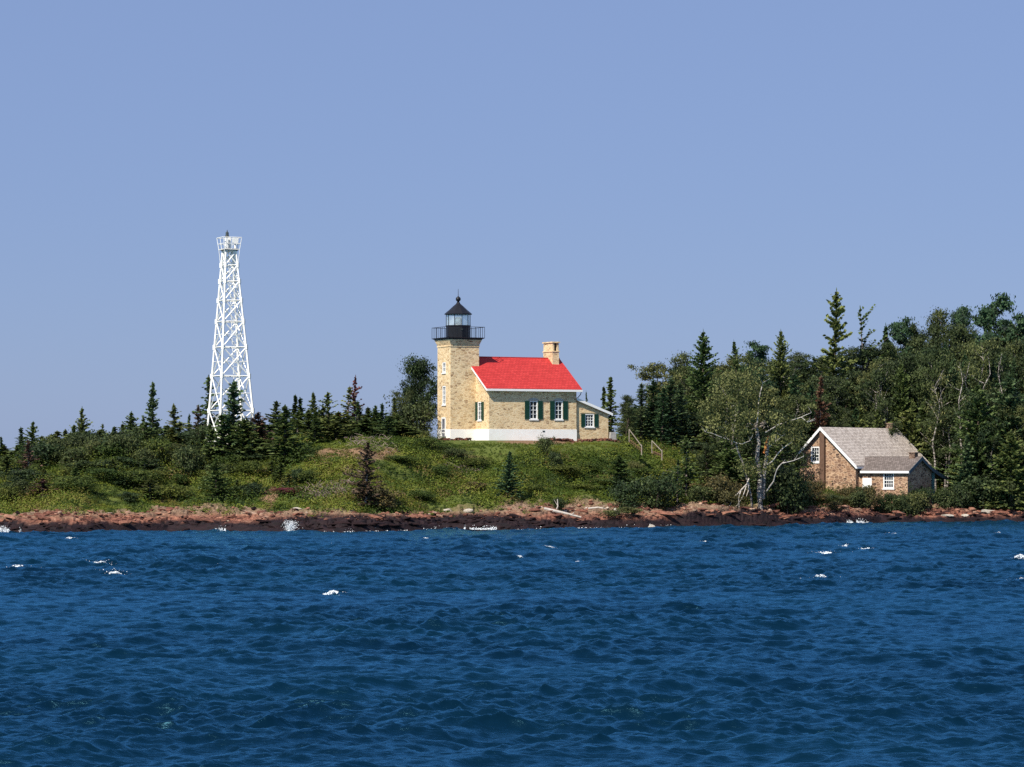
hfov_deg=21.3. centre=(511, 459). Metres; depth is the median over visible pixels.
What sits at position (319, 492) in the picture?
shrub
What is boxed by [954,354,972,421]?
spruce tree
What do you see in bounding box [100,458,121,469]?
spruce tree
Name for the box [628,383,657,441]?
spruce tree
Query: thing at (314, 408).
spruce tree
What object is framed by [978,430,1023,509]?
spruce tree
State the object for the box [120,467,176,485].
shrub
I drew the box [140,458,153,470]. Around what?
spruce tree
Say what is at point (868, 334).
spruce tree
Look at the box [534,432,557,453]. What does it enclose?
shrub
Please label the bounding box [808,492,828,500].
shrub
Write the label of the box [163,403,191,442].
spruce tree
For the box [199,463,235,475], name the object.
shrub
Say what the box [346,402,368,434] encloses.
spruce tree
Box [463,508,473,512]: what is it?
boulder
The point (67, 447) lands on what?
shrub
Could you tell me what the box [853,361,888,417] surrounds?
birch tree
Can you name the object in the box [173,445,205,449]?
shrub
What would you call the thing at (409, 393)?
broadleaf tree
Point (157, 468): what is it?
spruce tree
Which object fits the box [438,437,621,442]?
footing rubble
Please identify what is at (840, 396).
broadleaf tree
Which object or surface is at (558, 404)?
window
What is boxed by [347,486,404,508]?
shrub
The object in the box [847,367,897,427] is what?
broadleaf tree
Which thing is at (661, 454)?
stairway
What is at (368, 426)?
spruce tree
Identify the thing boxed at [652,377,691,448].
spruce tree
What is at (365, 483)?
spruce tree
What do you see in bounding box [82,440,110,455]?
shrub
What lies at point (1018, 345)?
broadleaf tree
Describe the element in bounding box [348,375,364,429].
spruce tree
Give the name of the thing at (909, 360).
broadleaf tree
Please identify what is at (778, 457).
spruce tree
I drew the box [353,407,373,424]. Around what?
spruce tree
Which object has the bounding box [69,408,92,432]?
spruce tree
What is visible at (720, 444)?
birch tree
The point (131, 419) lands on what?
spruce tree
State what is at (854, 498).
shrub
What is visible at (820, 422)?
spruce tree
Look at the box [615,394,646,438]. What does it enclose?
broadleaf tree
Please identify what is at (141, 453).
shrub
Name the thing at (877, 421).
spruce tree
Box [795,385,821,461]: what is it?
spruce tree
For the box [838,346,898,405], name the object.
broadleaf tree
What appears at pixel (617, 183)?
sky
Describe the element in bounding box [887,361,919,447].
spruce tree
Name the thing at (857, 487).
shrub
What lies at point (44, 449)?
shrub
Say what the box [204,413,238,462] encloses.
spruce tree
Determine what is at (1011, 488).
shrub
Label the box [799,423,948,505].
stone cottage
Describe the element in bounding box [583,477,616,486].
shrub
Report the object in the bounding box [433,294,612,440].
lighthouse
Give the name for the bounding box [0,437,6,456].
spruce tree
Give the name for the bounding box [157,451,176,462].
shrub
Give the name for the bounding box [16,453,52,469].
shrub
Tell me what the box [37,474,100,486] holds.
shrub
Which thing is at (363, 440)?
brush pile
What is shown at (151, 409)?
spruce tree
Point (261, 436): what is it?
spruce tree
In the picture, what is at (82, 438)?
shrub
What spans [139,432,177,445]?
shrub
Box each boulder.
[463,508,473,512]
[981,509,994,513]
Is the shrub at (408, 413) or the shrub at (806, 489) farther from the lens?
the shrub at (408, 413)
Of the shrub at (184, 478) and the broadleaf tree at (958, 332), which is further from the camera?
the broadleaf tree at (958, 332)
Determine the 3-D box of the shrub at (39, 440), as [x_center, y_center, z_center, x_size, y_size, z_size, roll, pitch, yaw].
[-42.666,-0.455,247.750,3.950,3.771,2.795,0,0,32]
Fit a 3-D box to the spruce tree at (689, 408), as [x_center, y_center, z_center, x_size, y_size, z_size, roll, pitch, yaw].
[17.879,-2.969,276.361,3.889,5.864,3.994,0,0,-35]
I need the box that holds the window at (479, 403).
[477,402,481,420]
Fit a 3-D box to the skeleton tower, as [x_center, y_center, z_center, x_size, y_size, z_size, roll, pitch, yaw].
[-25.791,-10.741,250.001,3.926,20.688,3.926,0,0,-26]
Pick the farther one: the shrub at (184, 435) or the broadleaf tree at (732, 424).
the broadleaf tree at (732, 424)
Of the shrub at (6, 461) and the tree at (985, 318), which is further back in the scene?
the tree at (985, 318)
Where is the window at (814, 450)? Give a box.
[811,447,818,462]
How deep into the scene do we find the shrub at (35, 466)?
239.51 m
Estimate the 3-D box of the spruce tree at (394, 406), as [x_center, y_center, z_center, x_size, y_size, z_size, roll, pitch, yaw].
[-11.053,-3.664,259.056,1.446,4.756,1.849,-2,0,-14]
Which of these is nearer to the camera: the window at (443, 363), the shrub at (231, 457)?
the shrub at (231, 457)
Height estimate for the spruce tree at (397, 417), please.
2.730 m
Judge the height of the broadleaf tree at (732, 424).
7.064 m
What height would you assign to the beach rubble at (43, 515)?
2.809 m
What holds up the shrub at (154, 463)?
on the shore ground at (686, 518)
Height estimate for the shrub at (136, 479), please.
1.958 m
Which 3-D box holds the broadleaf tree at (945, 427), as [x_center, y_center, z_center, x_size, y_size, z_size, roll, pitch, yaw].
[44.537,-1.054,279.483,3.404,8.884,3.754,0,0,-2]
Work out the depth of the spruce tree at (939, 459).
277.04 m
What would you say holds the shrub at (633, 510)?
on the shore ground at (686, 518)
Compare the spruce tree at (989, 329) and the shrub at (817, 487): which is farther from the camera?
the spruce tree at (989, 329)
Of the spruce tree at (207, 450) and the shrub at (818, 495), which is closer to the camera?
the spruce tree at (207, 450)
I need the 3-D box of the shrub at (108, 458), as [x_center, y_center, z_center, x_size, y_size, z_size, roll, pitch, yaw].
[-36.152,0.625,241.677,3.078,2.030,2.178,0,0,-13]
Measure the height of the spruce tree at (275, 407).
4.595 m
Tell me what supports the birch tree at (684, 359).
on the shore ground at (686, 518)
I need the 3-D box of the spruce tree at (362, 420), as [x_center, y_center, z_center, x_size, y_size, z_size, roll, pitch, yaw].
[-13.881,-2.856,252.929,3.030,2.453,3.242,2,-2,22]
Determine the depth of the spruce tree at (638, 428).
274.47 m
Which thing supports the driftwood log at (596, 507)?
on the shore ground at (686, 518)
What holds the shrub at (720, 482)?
on the shore ground at (686, 518)
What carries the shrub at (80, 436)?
on the shore ground at (686, 518)
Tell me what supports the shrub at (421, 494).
on the shore ground at (686, 518)
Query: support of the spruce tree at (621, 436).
on the shore ground at (686, 518)
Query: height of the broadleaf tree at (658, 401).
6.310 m
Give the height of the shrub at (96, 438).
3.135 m
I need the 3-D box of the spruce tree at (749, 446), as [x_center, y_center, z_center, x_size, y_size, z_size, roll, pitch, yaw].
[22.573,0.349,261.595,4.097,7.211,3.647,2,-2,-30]
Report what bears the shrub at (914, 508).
on the shore ground at (686, 518)
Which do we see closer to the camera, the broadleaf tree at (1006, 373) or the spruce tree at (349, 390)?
the spruce tree at (349, 390)
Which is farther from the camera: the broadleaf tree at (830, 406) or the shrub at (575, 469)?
the broadleaf tree at (830, 406)
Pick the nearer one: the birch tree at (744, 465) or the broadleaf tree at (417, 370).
the birch tree at (744, 465)
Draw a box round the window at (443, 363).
[441,362,445,373]
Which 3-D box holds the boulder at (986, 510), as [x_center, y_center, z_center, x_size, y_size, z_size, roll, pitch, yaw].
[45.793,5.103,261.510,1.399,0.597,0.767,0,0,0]
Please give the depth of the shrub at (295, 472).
238.38 m
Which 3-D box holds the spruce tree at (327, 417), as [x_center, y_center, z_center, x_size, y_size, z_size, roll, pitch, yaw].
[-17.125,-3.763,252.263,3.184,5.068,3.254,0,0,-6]
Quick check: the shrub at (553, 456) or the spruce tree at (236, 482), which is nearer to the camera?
the spruce tree at (236, 482)
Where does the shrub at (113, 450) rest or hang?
on the shore ground at (686, 518)
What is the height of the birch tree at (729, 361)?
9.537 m
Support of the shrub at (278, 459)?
on the shore ground at (686, 518)
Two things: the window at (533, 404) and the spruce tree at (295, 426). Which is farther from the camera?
the window at (533, 404)
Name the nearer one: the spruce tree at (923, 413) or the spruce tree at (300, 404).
the spruce tree at (300, 404)
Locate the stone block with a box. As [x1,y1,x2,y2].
[608,432,616,439]
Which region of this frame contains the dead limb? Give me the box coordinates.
[723,478,749,505]
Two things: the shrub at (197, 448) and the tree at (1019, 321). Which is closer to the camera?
the shrub at (197, 448)
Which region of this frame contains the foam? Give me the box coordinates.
[0,518,1023,594]
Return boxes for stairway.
[629,429,642,454]
[651,441,662,459]
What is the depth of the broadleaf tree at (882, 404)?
276.64 m
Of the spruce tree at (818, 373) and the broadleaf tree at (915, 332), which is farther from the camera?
the broadleaf tree at (915, 332)
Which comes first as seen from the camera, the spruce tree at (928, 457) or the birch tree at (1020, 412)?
the birch tree at (1020, 412)
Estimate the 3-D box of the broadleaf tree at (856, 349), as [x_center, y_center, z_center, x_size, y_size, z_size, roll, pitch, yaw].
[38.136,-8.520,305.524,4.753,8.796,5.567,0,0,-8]
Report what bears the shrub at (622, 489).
on the shore ground at (686, 518)
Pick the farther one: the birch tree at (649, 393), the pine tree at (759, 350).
the birch tree at (649, 393)
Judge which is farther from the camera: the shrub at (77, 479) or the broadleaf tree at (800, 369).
the broadleaf tree at (800, 369)
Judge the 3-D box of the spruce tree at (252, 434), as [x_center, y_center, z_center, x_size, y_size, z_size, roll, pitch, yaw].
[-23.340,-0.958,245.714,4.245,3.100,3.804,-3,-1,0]
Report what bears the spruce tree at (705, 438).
on the shore ground at (686, 518)
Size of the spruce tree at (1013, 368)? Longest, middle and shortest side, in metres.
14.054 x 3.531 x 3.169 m
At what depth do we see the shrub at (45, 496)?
232.63 m
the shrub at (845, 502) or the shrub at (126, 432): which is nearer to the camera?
the shrub at (126, 432)
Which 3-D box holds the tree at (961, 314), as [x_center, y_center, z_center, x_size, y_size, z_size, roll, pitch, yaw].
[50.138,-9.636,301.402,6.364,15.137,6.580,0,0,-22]
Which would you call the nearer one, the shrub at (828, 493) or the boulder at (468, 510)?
the boulder at (468, 510)
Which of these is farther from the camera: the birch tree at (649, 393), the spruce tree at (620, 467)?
the birch tree at (649, 393)
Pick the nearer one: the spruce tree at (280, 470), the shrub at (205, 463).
the spruce tree at (280, 470)
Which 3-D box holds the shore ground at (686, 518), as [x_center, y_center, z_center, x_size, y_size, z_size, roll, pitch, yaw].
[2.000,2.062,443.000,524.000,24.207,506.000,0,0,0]
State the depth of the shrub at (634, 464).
254.03 m
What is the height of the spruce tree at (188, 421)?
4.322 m
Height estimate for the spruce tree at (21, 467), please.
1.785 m
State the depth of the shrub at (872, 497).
257.52 m
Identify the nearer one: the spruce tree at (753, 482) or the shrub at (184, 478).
the shrub at (184, 478)
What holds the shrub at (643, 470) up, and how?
on the shore ground at (686, 518)
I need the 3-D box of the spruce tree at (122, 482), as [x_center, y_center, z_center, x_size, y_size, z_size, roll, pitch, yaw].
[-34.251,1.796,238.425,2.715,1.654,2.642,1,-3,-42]
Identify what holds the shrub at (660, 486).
on the shore ground at (686, 518)
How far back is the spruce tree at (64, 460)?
241.75 m
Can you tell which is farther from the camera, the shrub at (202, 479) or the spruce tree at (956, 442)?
the spruce tree at (956, 442)
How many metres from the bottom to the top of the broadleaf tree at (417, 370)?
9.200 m
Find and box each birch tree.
[627,360,686,409]
[642,380,669,403]
[665,351,698,405]
[686,371,763,458]
[689,352,815,509]
[708,369,779,453]
[710,355,749,408]
[763,361,792,388]
[770,393,827,464]
[782,382,812,431]
[811,353,842,377]
[839,347,891,379]
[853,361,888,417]
[854,356,894,394]
[861,360,897,427]
[871,366,894,426]
[908,343,967,481]
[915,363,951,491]
[938,358,972,462]
[939,340,998,418]
[956,335,1002,408]
[964,348,1007,410]
[997,405,1023,482]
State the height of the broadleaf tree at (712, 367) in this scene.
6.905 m
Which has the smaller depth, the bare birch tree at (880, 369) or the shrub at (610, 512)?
the shrub at (610, 512)
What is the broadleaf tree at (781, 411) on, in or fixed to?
on the shore ground at (686, 518)
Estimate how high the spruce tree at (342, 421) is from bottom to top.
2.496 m
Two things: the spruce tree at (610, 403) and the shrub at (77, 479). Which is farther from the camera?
the spruce tree at (610, 403)
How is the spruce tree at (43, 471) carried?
on the shore ground at (686, 518)
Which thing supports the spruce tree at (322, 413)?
on the shore ground at (686, 518)
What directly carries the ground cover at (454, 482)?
on the shore ground at (686, 518)
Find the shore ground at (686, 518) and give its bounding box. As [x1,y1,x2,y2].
[0,383,1023,532]
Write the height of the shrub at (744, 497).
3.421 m
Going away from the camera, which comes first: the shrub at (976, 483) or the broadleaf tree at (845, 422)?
the shrub at (976, 483)
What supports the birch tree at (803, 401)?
on the shore ground at (686, 518)
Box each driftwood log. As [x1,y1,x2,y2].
[544,507,580,517]
[588,505,605,509]
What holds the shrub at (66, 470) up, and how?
on the shore ground at (686, 518)
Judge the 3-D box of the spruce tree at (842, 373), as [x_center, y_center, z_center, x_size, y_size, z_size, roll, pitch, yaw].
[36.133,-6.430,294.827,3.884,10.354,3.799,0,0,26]
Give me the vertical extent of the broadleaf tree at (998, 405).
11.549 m
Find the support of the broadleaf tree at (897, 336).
on the shore ground at (686, 518)
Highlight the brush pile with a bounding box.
[339,433,400,452]
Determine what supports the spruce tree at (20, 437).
on the shore ground at (686, 518)
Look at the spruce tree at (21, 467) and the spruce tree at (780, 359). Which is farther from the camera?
the spruce tree at (780, 359)
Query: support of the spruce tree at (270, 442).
on the shore ground at (686, 518)
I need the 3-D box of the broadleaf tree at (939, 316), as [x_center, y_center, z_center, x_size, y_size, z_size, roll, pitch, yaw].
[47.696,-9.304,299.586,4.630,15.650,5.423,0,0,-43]
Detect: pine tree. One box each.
[740,340,779,409]
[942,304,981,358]
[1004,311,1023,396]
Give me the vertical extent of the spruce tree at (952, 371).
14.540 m
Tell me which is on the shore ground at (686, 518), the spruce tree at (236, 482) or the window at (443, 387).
the spruce tree at (236, 482)
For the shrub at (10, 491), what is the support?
on the shore ground at (686, 518)
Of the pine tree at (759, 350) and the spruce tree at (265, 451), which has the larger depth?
the pine tree at (759, 350)
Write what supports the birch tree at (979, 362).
on the shore ground at (686, 518)
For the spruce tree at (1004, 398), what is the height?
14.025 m
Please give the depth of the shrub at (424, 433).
256.23 m
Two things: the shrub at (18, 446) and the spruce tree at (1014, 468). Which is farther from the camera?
the spruce tree at (1014, 468)
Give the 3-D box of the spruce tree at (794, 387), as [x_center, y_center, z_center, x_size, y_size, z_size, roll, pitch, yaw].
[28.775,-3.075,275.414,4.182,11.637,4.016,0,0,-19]
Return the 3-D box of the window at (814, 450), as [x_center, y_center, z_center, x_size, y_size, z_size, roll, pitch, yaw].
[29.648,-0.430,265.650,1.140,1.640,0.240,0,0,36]
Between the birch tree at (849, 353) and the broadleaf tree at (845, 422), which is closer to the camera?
the broadleaf tree at (845, 422)
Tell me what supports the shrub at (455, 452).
on the shore ground at (686, 518)
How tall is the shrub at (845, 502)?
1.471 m
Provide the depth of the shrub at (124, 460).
242.55 m
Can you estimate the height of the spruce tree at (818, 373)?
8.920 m
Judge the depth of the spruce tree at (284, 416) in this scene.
244.24 m
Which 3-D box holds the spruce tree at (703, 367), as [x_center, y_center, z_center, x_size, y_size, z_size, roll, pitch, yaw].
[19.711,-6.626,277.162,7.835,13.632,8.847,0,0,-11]
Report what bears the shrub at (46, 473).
on the shore ground at (686, 518)
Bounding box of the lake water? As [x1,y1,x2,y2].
[0,519,1023,766]
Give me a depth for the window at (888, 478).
261.67 m
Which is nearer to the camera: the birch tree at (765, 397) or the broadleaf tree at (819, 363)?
the birch tree at (765, 397)
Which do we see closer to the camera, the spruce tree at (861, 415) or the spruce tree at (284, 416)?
the spruce tree at (284, 416)
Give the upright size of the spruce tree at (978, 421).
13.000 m
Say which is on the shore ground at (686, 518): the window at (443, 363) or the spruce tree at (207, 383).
the spruce tree at (207, 383)
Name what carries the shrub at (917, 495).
on the shore ground at (686, 518)
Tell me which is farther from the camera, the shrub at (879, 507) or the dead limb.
the shrub at (879, 507)
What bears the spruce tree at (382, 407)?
on the shore ground at (686, 518)
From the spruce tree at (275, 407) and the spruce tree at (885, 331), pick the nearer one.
the spruce tree at (275, 407)
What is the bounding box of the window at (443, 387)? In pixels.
[441,386,445,405]
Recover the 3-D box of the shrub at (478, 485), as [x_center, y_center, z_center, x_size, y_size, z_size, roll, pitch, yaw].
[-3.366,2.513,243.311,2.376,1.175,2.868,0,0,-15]
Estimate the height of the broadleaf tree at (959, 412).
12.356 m
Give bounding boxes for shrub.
[0,466,45,483]
[0,484,22,501]
[5,479,36,494]
[12,440,64,467]
[13,439,54,465]
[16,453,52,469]
[28,463,39,469]
[30,435,50,455]
[32,494,54,503]
[36,429,80,463]
[37,470,53,478]
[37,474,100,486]
[42,480,104,492]
[47,442,96,465]
[51,474,98,491]
[56,445,80,458]
[56,466,73,476]
[58,436,88,457]
[61,431,94,443]
[63,478,105,491]
[64,460,104,470]
[69,433,91,449]
[76,429,104,437]
[80,432,129,452]
[81,464,130,482]
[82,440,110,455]
[82,440,131,457]
[89,456,120,468]
[91,433,132,459]
[93,457,119,469]
[97,425,148,457]
[102,423,151,438]
[115,434,147,453]
[115,456,138,466]
[117,468,164,487]
[117,491,140,501]
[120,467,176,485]
[129,436,175,469]
[131,445,162,467]
[131,459,164,469]
[135,433,175,460]
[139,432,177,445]
[155,484,198,501]
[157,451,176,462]
[159,430,205,444]
[166,443,186,449]
[167,449,201,475]
[168,473,191,483]
[169,443,211,477]
[170,457,219,469]
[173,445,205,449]
[184,420,217,445]
[193,467,232,482]
[195,474,231,488]
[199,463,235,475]
[208,453,246,465]
[223,459,269,474]
[235,452,274,461]
[236,482,270,496]
[262,452,300,467]
[268,441,315,460]
[270,485,302,495]
[283,476,354,499]
[287,468,305,482]
[295,469,322,482]
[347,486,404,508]
[381,454,425,463]
[383,392,439,432]
[406,429,439,437]
[407,489,437,500]
[412,434,452,448]
[427,462,456,478]
[441,446,476,464]
[446,462,483,470]
[452,456,495,468]
[464,481,487,489]
[523,483,547,490]
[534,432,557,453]
[543,462,590,477]
[545,450,563,471]
[549,496,570,510]
[565,483,601,490]
[576,461,606,470]
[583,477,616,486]
[598,509,628,517]
[601,474,654,510]
[615,507,646,515]
[626,467,658,476]
[628,459,644,475]
[631,465,686,510]
[682,485,719,503]
[701,468,745,505]
[705,486,745,508]
[723,477,753,504]
[749,451,821,514]
[765,474,815,513]
[777,477,817,505]
[803,476,826,494]
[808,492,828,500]
[812,495,827,503]
[817,491,835,496]
[824,500,842,510]
[825,494,847,503]
[835,483,856,507]
[836,493,851,506]
[838,483,874,494]
[842,490,871,507]
[854,484,883,509]
[872,497,890,512]
[880,492,899,512]
[891,493,913,514]
[895,487,933,515]
[903,482,939,509]
[903,495,922,514]
[930,487,955,508]
[941,483,976,507]
[956,470,1005,509]
[987,479,1023,507]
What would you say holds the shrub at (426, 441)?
on the shore ground at (686, 518)
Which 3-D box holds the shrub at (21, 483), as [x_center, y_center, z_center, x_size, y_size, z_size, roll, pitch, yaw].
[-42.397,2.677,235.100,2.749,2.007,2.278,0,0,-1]
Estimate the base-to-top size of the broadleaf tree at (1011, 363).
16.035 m
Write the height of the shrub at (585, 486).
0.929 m
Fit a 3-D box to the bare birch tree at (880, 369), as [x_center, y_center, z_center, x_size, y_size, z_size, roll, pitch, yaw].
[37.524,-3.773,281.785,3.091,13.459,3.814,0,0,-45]
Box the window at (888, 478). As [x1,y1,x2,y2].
[882,473,894,489]
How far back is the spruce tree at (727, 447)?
255.64 m
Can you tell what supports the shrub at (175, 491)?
on the shore ground at (686, 518)
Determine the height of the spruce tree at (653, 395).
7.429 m
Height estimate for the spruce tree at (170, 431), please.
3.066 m
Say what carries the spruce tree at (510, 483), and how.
on the shore ground at (686, 518)
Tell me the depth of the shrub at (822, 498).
255.92 m
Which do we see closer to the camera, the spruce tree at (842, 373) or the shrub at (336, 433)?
the shrub at (336, 433)
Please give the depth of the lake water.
86.38 m
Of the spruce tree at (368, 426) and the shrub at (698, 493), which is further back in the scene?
the spruce tree at (368, 426)
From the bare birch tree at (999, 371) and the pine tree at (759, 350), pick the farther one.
the pine tree at (759, 350)
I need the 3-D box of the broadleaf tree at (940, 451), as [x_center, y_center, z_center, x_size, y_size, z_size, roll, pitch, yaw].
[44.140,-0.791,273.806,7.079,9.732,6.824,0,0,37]
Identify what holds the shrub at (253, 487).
on the shore ground at (686, 518)
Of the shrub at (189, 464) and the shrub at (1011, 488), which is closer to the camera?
the shrub at (189, 464)
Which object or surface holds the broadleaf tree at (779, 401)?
on the shore ground at (686, 518)
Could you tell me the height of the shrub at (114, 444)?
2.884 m
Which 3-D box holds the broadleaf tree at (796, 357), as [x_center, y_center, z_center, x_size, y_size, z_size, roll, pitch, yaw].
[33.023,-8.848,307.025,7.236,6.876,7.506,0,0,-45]
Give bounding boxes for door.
[441,417,445,437]
[862,478,871,488]
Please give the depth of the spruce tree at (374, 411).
254.94 m
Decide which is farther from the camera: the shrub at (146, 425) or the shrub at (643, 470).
the shrub at (643, 470)
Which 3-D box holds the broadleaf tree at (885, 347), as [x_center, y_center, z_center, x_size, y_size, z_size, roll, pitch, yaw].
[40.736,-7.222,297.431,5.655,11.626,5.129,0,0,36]
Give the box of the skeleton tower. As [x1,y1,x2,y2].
[206,230,255,447]
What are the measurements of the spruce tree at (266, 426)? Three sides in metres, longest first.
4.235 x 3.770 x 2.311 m
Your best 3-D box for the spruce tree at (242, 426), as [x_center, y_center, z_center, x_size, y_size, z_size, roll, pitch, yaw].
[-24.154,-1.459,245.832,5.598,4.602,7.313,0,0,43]
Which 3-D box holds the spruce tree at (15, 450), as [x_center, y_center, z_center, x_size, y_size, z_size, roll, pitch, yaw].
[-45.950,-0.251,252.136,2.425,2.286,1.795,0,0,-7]
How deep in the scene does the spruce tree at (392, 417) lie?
255.90 m
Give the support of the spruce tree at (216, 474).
on the shore ground at (686, 518)
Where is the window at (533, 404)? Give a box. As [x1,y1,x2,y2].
[529,401,538,419]
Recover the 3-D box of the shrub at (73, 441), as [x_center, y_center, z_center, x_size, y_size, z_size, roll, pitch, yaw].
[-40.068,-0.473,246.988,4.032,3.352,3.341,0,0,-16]
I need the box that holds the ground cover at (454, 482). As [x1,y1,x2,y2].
[0,428,1021,517]
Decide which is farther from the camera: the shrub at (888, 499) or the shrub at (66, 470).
the shrub at (888, 499)
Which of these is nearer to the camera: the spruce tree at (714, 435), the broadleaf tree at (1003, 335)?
the spruce tree at (714, 435)
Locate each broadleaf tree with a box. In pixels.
[387,388,415,420]
[397,353,437,429]
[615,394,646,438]
[633,396,678,430]
[676,371,699,389]
[682,410,705,451]
[688,442,724,476]
[704,364,726,399]
[718,409,743,446]
[743,385,775,467]
[749,386,777,444]
[753,427,805,471]
[758,408,809,472]
[764,360,813,396]
[768,393,812,454]
[784,351,818,389]
[797,373,844,429]
[799,354,838,398]
[818,372,860,426]
[823,407,858,426]
[824,369,872,421]
[825,399,839,426]
[837,345,860,381]
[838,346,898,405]
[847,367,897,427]
[854,357,912,432]
[863,340,907,366]
[865,394,905,439]
[884,321,931,381]
[887,352,919,418]
[888,316,915,424]
[890,335,949,403]
[894,345,957,425]
[909,348,939,417]
[912,329,931,345]
[916,404,964,489]
[918,322,961,413]
[924,306,966,359]
[931,406,955,466]
[934,322,979,392]
[945,385,1007,464]
[963,338,1016,389]
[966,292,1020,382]
[976,434,1002,491]
[980,321,1022,390]
[982,393,1023,467]
[983,342,1017,390]
[992,352,1023,397]
[1000,336,1023,443]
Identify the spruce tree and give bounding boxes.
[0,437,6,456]
[0,445,22,457]
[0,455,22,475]
[12,445,21,459]
[14,427,28,459]
[16,457,26,468]
[17,440,42,469]
[19,478,61,497]
[23,421,45,444]
[34,468,51,481]
[45,430,64,440]
[54,457,75,468]
[64,460,89,471]
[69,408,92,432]
[70,467,80,477]
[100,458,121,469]
[109,426,118,438]
[109,470,135,487]
[120,411,138,431]
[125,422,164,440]
[138,478,166,498]
[139,465,178,473]
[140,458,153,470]
[142,380,161,432]
[152,425,180,442]
[159,426,183,444]
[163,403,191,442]
[166,428,181,443]
[184,405,206,441]
[184,414,191,430]
[188,375,227,439]
[198,425,220,465]
[198,457,244,500]
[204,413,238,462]
[209,419,277,461]
[216,379,246,454]
[228,479,246,492]
[234,432,264,458]
[236,446,260,461]
[246,412,275,446]
[254,426,266,449]
[254,461,279,476]
[257,404,313,458]
[257,440,280,458]
[260,441,275,455]
[262,400,292,439]
[262,421,274,438]
[266,410,321,437]
[267,463,292,482]
[277,473,295,485]
[288,394,298,431]
[289,419,305,435]
[294,412,318,438]
[297,397,305,415]
[300,410,325,442]
[303,392,330,437]
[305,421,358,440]
[317,392,341,437]
[317,408,325,430]
[329,418,356,435]
[330,411,375,434]
[339,417,385,436]
[340,386,356,422]
[341,442,390,506]
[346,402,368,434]
[347,416,377,434]
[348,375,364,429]
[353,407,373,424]
[367,405,382,429]
[373,416,404,437]
[376,403,388,434]
[376,415,402,434]
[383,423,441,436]
[387,415,403,434]
[391,397,398,420]
[394,414,411,436]
[487,451,525,497]
[597,455,638,488]
[600,387,607,409]
[604,377,619,435]
[613,403,636,439]
[623,405,657,439]
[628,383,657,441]
[636,379,667,442]
[648,387,674,443]
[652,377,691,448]
[665,434,704,501]
[671,459,684,504]
[672,330,731,452]
[672,384,697,451]
[674,409,700,452]
[675,430,739,479]
[682,401,701,449]
[695,449,756,499]
[696,403,733,459]
[698,436,755,491]
[720,342,744,446]
[739,431,756,490]
[741,450,767,493]
[760,433,808,491]
[764,329,802,408]
[772,390,790,453]
[784,375,805,470]
[793,360,814,384]
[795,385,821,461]
[806,287,858,416]
[806,376,830,437]
[812,371,829,403]
[835,353,857,411]
[849,408,860,426]
[851,403,868,427]
[857,304,890,401]
[867,408,893,430]
[882,323,891,357]
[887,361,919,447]
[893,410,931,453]
[900,403,937,464]
[905,399,925,455]
[924,427,951,482]
[930,354,966,463]
[932,385,1022,501]
[932,419,957,486]
[933,345,956,421]
[941,398,965,484]
[946,434,984,507]
[948,413,1007,483]
[952,372,1023,490]
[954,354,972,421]
[955,439,998,504]
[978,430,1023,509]
[979,325,1001,419]
[984,350,999,422]
[1009,359,1023,398]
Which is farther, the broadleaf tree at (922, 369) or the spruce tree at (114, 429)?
the broadleaf tree at (922, 369)
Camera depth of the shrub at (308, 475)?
237.89 m
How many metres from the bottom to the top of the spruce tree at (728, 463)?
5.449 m
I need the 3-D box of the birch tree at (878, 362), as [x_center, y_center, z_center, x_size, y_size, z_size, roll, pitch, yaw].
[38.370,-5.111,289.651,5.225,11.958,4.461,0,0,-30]
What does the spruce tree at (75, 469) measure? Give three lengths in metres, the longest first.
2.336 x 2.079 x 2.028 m
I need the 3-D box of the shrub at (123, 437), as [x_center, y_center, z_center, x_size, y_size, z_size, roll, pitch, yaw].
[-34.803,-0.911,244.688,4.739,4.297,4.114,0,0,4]
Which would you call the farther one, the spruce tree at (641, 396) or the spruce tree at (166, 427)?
the spruce tree at (641, 396)
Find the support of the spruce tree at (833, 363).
on the shore ground at (686, 518)
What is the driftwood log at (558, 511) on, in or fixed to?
on the shore ground at (686, 518)
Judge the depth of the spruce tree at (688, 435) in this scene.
274.10 m
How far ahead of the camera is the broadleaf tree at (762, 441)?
261.71 m
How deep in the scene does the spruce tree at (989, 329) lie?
294.90 m
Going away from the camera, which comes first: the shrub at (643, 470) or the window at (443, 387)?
the shrub at (643, 470)
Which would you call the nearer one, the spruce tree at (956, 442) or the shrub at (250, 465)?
the shrub at (250, 465)
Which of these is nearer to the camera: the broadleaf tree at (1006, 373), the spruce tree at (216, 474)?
the spruce tree at (216, 474)
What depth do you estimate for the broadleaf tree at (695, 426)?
273.71 m
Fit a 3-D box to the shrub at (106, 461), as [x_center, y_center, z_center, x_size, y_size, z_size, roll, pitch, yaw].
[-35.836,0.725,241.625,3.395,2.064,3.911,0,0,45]
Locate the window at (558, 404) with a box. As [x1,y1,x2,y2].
[554,401,563,420]
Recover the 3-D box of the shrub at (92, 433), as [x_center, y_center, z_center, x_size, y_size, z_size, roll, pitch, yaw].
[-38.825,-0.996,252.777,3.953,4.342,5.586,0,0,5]
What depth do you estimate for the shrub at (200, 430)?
250.48 m
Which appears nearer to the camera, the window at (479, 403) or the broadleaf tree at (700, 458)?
the broadleaf tree at (700, 458)
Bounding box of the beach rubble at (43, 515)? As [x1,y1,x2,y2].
[0,498,1023,531]
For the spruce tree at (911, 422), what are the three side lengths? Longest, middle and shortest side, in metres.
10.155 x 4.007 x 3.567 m
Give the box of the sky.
[0,0,1023,449]
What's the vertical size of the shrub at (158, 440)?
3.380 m
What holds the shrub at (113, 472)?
on the shore ground at (686, 518)

